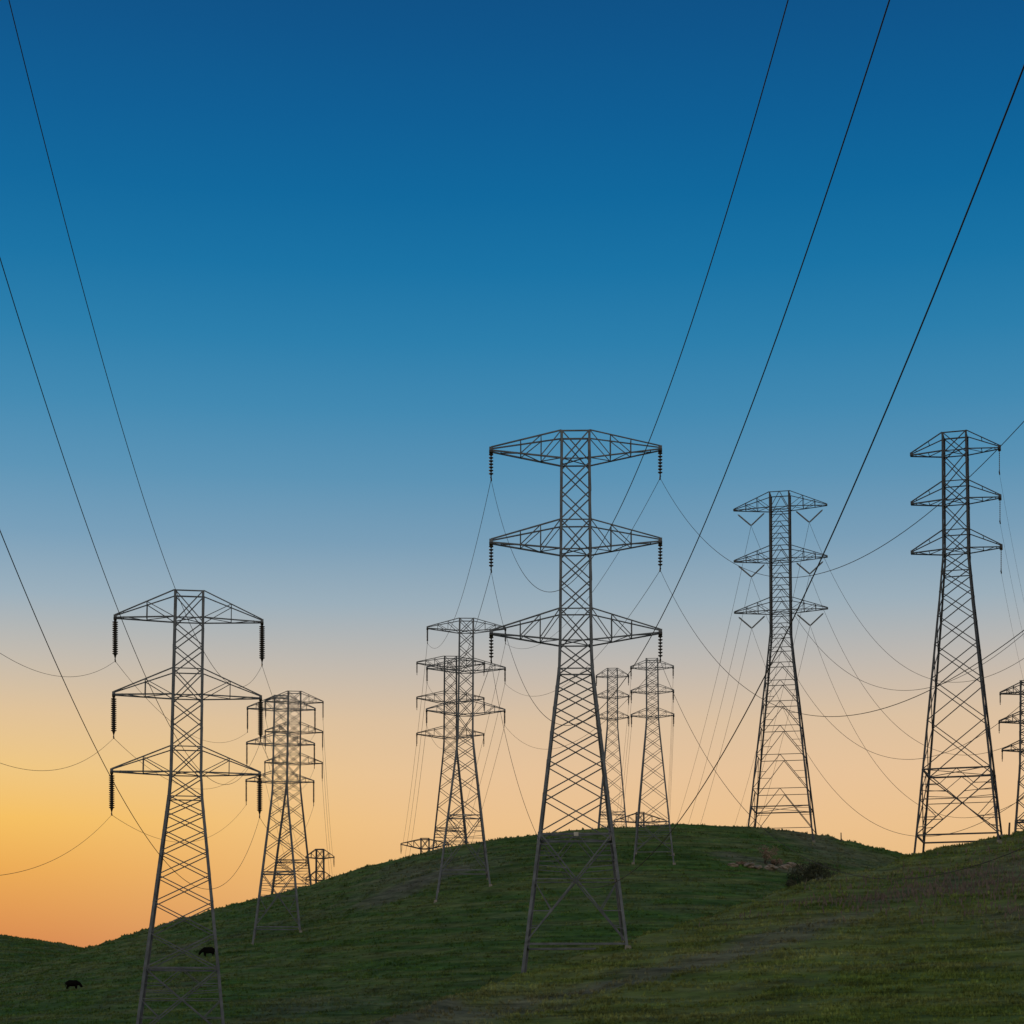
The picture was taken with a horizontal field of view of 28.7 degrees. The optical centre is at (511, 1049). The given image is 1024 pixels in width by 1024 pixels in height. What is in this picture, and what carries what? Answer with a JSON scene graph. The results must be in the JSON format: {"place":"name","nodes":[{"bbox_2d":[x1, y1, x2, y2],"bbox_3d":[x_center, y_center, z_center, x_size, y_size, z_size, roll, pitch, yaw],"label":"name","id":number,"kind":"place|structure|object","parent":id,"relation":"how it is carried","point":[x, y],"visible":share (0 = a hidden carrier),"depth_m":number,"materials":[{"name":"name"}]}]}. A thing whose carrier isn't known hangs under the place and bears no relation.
{"place":"outdoors","nodes":[
{"label":"outdoors","id":0,"kind":"place"},
{"bbox_2d":[0,823,1023,1023],"bbox_3d":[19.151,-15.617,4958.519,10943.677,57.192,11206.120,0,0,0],"label":"hillside","id":1,"kind":"structure","parent":0,"point":[388,893],"depth_m":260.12,"materials":[{"name":"green plant"}]},
{"bbox_2d":[65,980,82,988],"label":"cow","id":2,"kind":"object","parent":1,"relation":"on","point":[69,983],"visible":0.98,"depth_m":300.39},
{"bbox_2d":[109,589,264,1023],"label":"lattice tower","id":3,"kind":"structure","parent":1,"relation":"on","point":[147,969],"depth_m":180.83,"materials":[{"name":"metal"}]},
{"bbox_2d":[1,746,104,770],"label":"power line","id":4,"kind":"object","parent":3,"relation":"attached to","point":[56,769],"visible":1,"depth_m":144.44,"materials":[{"name":"grey metal"}]},
{"bbox_2d":[4,817,109,874],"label":"power line","id":5,"kind":"object","parent":3,"relation":"attached to","point":[63,854],"visible":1,"depth_m":152.16,"materials":[{"name":"black metal"}]},
{"bbox_2d":[0,653,114,676],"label":"power line","id":6,"kind":"object","parent":3,"relation":"attached to","point":[54,675],"visible":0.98,"depth_m":144.99,"materials":[{"name":"black metal"}]},
{"bbox_2d":[0,530,259,888],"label":"power line","id":7,"kind":"object","parent":3,"relation":"attached to","point":[83,722],"visible":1,"depth_m":69.87,"materials":[{"name":"black metal"}]},
{"bbox_2d":[0,258,260,784],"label":"power line","id":8,"kind":"object","parent":3,"relation":"attached to","point":[87,526],"visible":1,"depth_m":70.82,"materials":[{"name":"black metal"}]},
{"bbox_2d":[9,0,261,686],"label":"power line","id":9,"kind":"object","parent":3,"relation":"attached to","point":[90,316],"visible":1,"depth_m":69.95,"materials":[{"name":"black metal"}]},
{"bbox_2d":[114,738,234,788],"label":"power line","id":10,"kind":"object","parent":3,"relation":"attached to","point":[152,770],"visible":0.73,"depth_m":201.10,"materials":[{"name":"grey metal"}]},
{"bbox_2d":[112,808,243,842],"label":"power line","id":11,"kind":"object","parent":3,"relation":"attached to","point":[171,841],"visible":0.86,"depth_m":221.72,"materials":[{"name":"black metal"}]},
{"bbox_2d":[115,661,244,742],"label":"power line","id":12,"kind":"object","parent":3,"relation":"attached to","point":[161,713],"visible":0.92,"depth_m":208.26,"materials":[{"name":"black metal"}]},
{"bbox_2d":[261,743,313,790],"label":"power line","id":13,"kind":"object","parent":3,"relation":"attached to","point":[278,776],"visible":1,"depth_m":216.21,"materials":[{"name":"grey metal"}]},
{"bbox_2d":[262,666,314,743],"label":"power line","id":14,"kind":"object","parent":3,"relation":"attached to","point":[278,711],"visible":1,"depth_m":211.80,"materials":[{"name":"black metal"}]},
{"bbox_2d":[199,947,214,955],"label":"cow","id":15,"kind":"object","parent":1,"relation":"on","point":[205,950],"visible":0.82,"depth_m":306.39},
{"bbox_2d":[245,695,315,944],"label":"lattice tower","id":16,"kind":"structure","parent":1,"relation":"on","point":[287,781],"depth_m":311.91,"materials":[{"name":"metal"}]},
{"bbox_2d":[264,691,323,893],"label":"lattice tower","id":17,"kind":"structure","parent":1,"relation":"on","point":[282,815],"depth_m":392.85,"materials":[{"name":"metal"}]},
{"bbox_2d":[305,849,334,882],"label":"lattice tower","id":18,"kind":"structure","parent":1,"relation":"on","point":[315,857],"depth_m":519.44,"materials":[{"name":"metal"}]},
{"bbox_2d":[323,726,333,862],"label":"power line","id":19,"kind":"object","parent":18,"relation":"attached to","point":[327,791],"visible":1,"depth_m":437.05,"materials":[{"name":"grey metal"}]},
{"bbox_2d":[400,838,449,852],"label":"lattice tower","id":20,"kind":"structure","parent":1,"relation":"on","point":[421,848],"depth_m":519.40,"materials":[{"name":"metal"}]},
{"bbox_2d":[416,656,484,849],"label":"lattice tower","id":21,"kind":"structure","parent":1,"relation":"on","point":[464,830],"depth_m":400.99,"materials":[{"name":"metal"}]},
{"bbox_2d":[426,618,505,902],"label":"lattice tower","id":22,"kind":"structure","parent":1,"relation":"on","point":[486,870],"depth_m":301.99,"materials":[{"name":"metal"}]},
{"bbox_2d":[401,643,427,851],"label":"power line","id":23,"kind":"object","parent":22,"relation":"attached to","point":[416,743],"visible":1,"depth_m":365.75,"materials":[{"name":"grey metal"}]},
{"bbox_2d":[405,686,426,853],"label":"power line","id":24,"kind":"object","parent":22,"relation":"hanging from","point":[417,765],"visible":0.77,"depth_m":353.69,"materials":[{"name":"grey metal"}]},
{"bbox_2d":[409,725,426,855],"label":"power line","id":25,"kind":"object","parent":22,"relation":"hanging from","point":[419,784],"visible":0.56,"depth_m":342.60,"materials":[{"name":"grey metal"}]},
{"bbox_2d":[453,647,504,842],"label":"power line","id":26,"kind":"object","parent":22,"relation":"hanging from","point":[486,726],"visible":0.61,"depth_m":352.43,"materials":[{"name":"grey metal"}]},
{"bbox_2d":[462,685,504,842],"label":"power line","id":27,"kind":"object","parent":22,"relation":"hanging from","point":[487,755],"visible":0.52,"depth_m":348.65,"materials":[{"name":"grey metal"}]},
{"bbox_2d":[472,726,504,840],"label":"power line","id":28,"kind":"object","parent":22,"relation":"hanging from","point":[491,775],"visible":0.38,"depth_m":333.88,"materials":[{"name":"grey metal"}]},
{"bbox_2d":[508,479,659,648],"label":"power line","id":29,"kind":"object","parent":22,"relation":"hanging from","point":[608,568],"visible":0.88,"depth_m":179.79,"materials":[{"name":"black metal"}]},
{"bbox_2d":[509,571,659,695],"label":"power line","id":30,"kind":"object","parent":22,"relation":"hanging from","point":[612,638],"visible":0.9,"depth_m":174.02,"materials":[{"name":"black metal"}]},
{"bbox_2d":[489,429,662,972],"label":"lattice tower","id":31,"kind":"structure","parent":1,"relation":"on","point":[610,828],"depth_m":150.30,"materials":[{"name":"metal"}]},
{"bbox_2d":[427,664,490,748],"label":"power line","id":32,"kind":"object","parent":31,"relation":"attached to","point":[473,709],"visible":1,"depth_m":173.57,"materials":[{"name":"grey metal"}]},
{"bbox_2d":[428,481,490,647],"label":"power line","id":33,"kind":"object","parent":31,"relation":"attached to","point":[471,562],"visible":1,"depth_m":176.76,"materials":[{"name":"black metal"}]},
{"bbox_2d":[428,573,490,695],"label":"power line","id":34,"kind":"object","parent":31,"relation":"attached to","point":[471,638],"visible":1,"depth_m":175.23,"materials":[{"name":"black metal"}]},
{"bbox_2d":[505,662,659,748],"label":"power line","id":35,"kind":"object","parent":31,"relation":"hanging from","point":[604,721],"visible":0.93,"depth_m":176.67,"materials":[{"name":"black metal"}]},
{"bbox_2d":[491,0,788,591],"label":"power line","id":36,"kind":"object","parent":31,"relation":"attached to","point":[698,300],"visible":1,"depth_m":59.93,"materials":[{"name":"black metal"}]},
{"bbox_2d":[491,0,889,725],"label":"power line","id":37,"kind":"object","parent":31,"relation":"attached to","point":[769,356],"visible":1,"depth_m":49.76,"materials":[{"name":"black metal"}]},
{"bbox_2d":[491,65,1023,887],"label":"power line","id":38,"kind":"object","parent":31,"relation":"attached to","point":[859,471],"visible":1,"depth_m":40.61,"materials":[{"name":"black metal"}]},
{"bbox_2d":[660,421,1023,577],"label":"power line","id":39,"kind":"object","parent":31,"relation":"attached to","point":[877,548],"visible":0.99,"depth_m":88.58,"materials":[{"name":"black metal"}]},
{"bbox_2d":[660,570,1023,716],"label":"power line","id":40,"kind":"object","parent":31,"relation":"attached to","point":[861,713],"visible":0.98,"depth_m":90.85,"materials":[{"name":"black metal"}]},
{"bbox_2d":[660,661,1023,878],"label":"power line","id":41,"kind":"object","parent":31,"relation":"attached to","point":[824,866],"visible":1,"depth_m":97.14,"materials":[{"name":"black metal"}]},
{"bbox_2d":[596,668,628,827],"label":"lattice tower","id":42,"kind":"structure","parent":1,"relation":"on","point":[606,747],"depth_m":365.06,"materials":[{"name":"metal"}]},
{"bbox_2d":[613,812,666,826],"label":"lattice tower","id":43,"kind":"structure","parent":1,"relation":"on","point":[635,820],"depth_m":539.45,"materials":[{"name":"metal"}]},
{"bbox_2d":[630,658,675,864],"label":"lattice tower","id":44,"kind":"structure","parent":1,"relation":"on","point":[642,776],"depth_m":307.07,"materials":[{"name":"metal"}]},
{"bbox_2d":[728,863,738,866],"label":"rock","id":45,"kind":"object","parent":1,"relation":"on","point":[733,864],"visible":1,"depth_m":307.30,"materials":[{"name":"grey stone"}]},
{"bbox_2d":[744,863,754,867],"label":"rock","id":46,"kind":"object","parent":1,"relation":"on","point":[749,865],"visible":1,"depth_m":308.80,"materials":[{"name":"grey stone"}]},
{"bbox_2d":[757,845,778,863],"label":"dry shrub","id":47,"kind":"object","parent":1,"relation":"on","point":[766,854],"visible":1,"depth_m":314.20,"materials":[{"name":"brown plant"}]},
{"bbox_2d":[764,864,778,869],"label":"rock","id":48,"kind":"object","parent":1,"relation":"on","point":[770,867],"visible":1,"depth_m":310.99,"materials":[{"name":"grey stone"}]},
{"bbox_2d":[770,859,783,865],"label":"dry shrub","id":49,"kind":"object","parent":1,"relation":"on","point":[772,861],"visible":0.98,"depth_m":315.21,"materials":[{"name":"brown plant"}]},
{"bbox_2d":[733,490,827,842],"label":"lattice tower","id":50,"kind":"structure","parent":1,"relation":"on","point":[790,633],"depth_m":352.26,"materials":[{"name":"metal"}]},
{"bbox_2d":[678,528,750,817],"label":"power line","id":51,"kind":"object","parent":50,"relation":"attached to","point":[718,670],"visible":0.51,"depth_m":407.07,"materials":[{"name":"black metal"}]},
{"bbox_2d":[688,580,750,823],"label":"power line","id":52,"kind":"object","parent":50,"relation":"attached to","point":[722,699],"visible":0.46,"depth_m":400.27,"materials":[{"name":"black metal"}]},
{"bbox_2d":[700,629,751,824],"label":"power line","id":53,"kind":"object","parent":50,"relation":"attached to","point":[728,722],"visible":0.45,"depth_m":385.33,"materials":[{"name":"grey metal"}]},
{"bbox_2d":[734,525,808,825],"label":"power line","id":54,"kind":"object","parent":50,"relation":"attached to","point":[776,669],"visible":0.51,"depth_m":401.56,"materials":[{"name":"black metal"}]},
{"bbox_2d":[747,574,809,821],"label":"power line","id":55,"kind":"object","parent":50,"relation":"attached to","point":[785,678],"visible":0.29,"depth_m":389.18,"materials":[{"name":"black metal"}]},
{"bbox_2d":[758,628,809,825],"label":"power line","id":56,"kind":"object","parent":50,"relation":"attached to","point":[786,722],"visible":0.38,"depth_m":387.56,"materials":[{"name":"grey metal"}]},
{"bbox_2d":[752,630,1021,836],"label":"power line","id":57,"kind":"object","parent":50,"relation":"attached to","point":[850,806],"visible":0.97,"depth_m":271.88,"materials":[{"name":"grey metal"}]},
{"bbox_2d":[751,526,1022,690],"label":"power line","id":58,"kind":"object","parent":50,"relation":"attached to","point":[861,680],"visible":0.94,"depth_m":264.80,"materials":[{"name":"black metal"}]},
{"bbox_2d":[751,577,1023,759],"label":"power line","id":59,"kind":"object","parent":50,"relation":"attached to","point":[852,741],"visible":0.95,"depth_m":266.48,"materials":[{"name":"black metal"}]},
{"bbox_2d":[810,626,1022,817],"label":"power line","id":60,"kind":"object","parent":50,"relation":"attached to","point":[880,769],"visible":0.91,"depth_m":295.38,"materials":[{"name":"grey metal"}]},
{"bbox_2d":[809,522,1023,681],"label":"power line","id":61,"kind":"object","parent":50,"relation":"attached to","point":[882,648],"visible":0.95,"depth_m":298.74,"materials":[{"name":"black metal"}]},
{"bbox_2d":[812,581,1022,754],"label":"power line","id":62,"kind":"object","parent":50,"relation":"attached to","point":[884,713],"visible":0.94,"depth_m":294.64,"materials":[{"name":"black metal"}]},
{"bbox_2d":[778,864,789,868],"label":"rock","id":63,"kind":"object","parent":1,"relation":"on","point":[785,866],"visible":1,"depth_m":313.06,"materials":[{"name":"grey stone"}]},
{"bbox_2d":[786,862,801,867],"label":"rock","id":64,"kind":"object","parent":1,"relation":"on","point":[791,863],"visible":0.38,"depth_m":316.68,"materials":[{"name":"grey stone"}]},
{"bbox_2d":[785,879,806,886],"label":"bush","id":65,"kind":"object","parent":1,"relation":"on","point":[791,883],"visible":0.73,"depth_m":299.06,"materials":[{"name":"green plant"}]},
{"bbox_2d":[786,859,841,881],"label":"bush","id":66,"kind":"object","parent":1,"relation":"on","point":[809,873],"visible":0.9,"depth_m":303.88,"materials":[{"name":"green plant"}]},
{"bbox_2d":[684,836,1023,937],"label":"dry weeds","id":67,"kind":"object","parent":1,"relation":"on","point":[883,896],"visible":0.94,"depth_m":158.04,"materials":[{"name":"brown plant"}]},
{"bbox_2d":[910,430,1004,854],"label":"lattice tower","id":68,"kind":"structure","parent":1,"relation":"on","point":[968,552],"depth_m":192.20,"materials":[{"name":"metal"}]},
{"bbox_2d":[998,680,1023,832],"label":"lattice tower","id":69,"kind":"structure","parent":1,"relation":"on","point":[1020,721],"depth_m":334.35,"materials":[{"name":"metal"}]},
{"bbox_2d":[0,0,1023,947],"label":"sky","id":70,"kind":"structure","parent":0,"point":[332,257],"materials":[{"name":"blue"}]}
]}

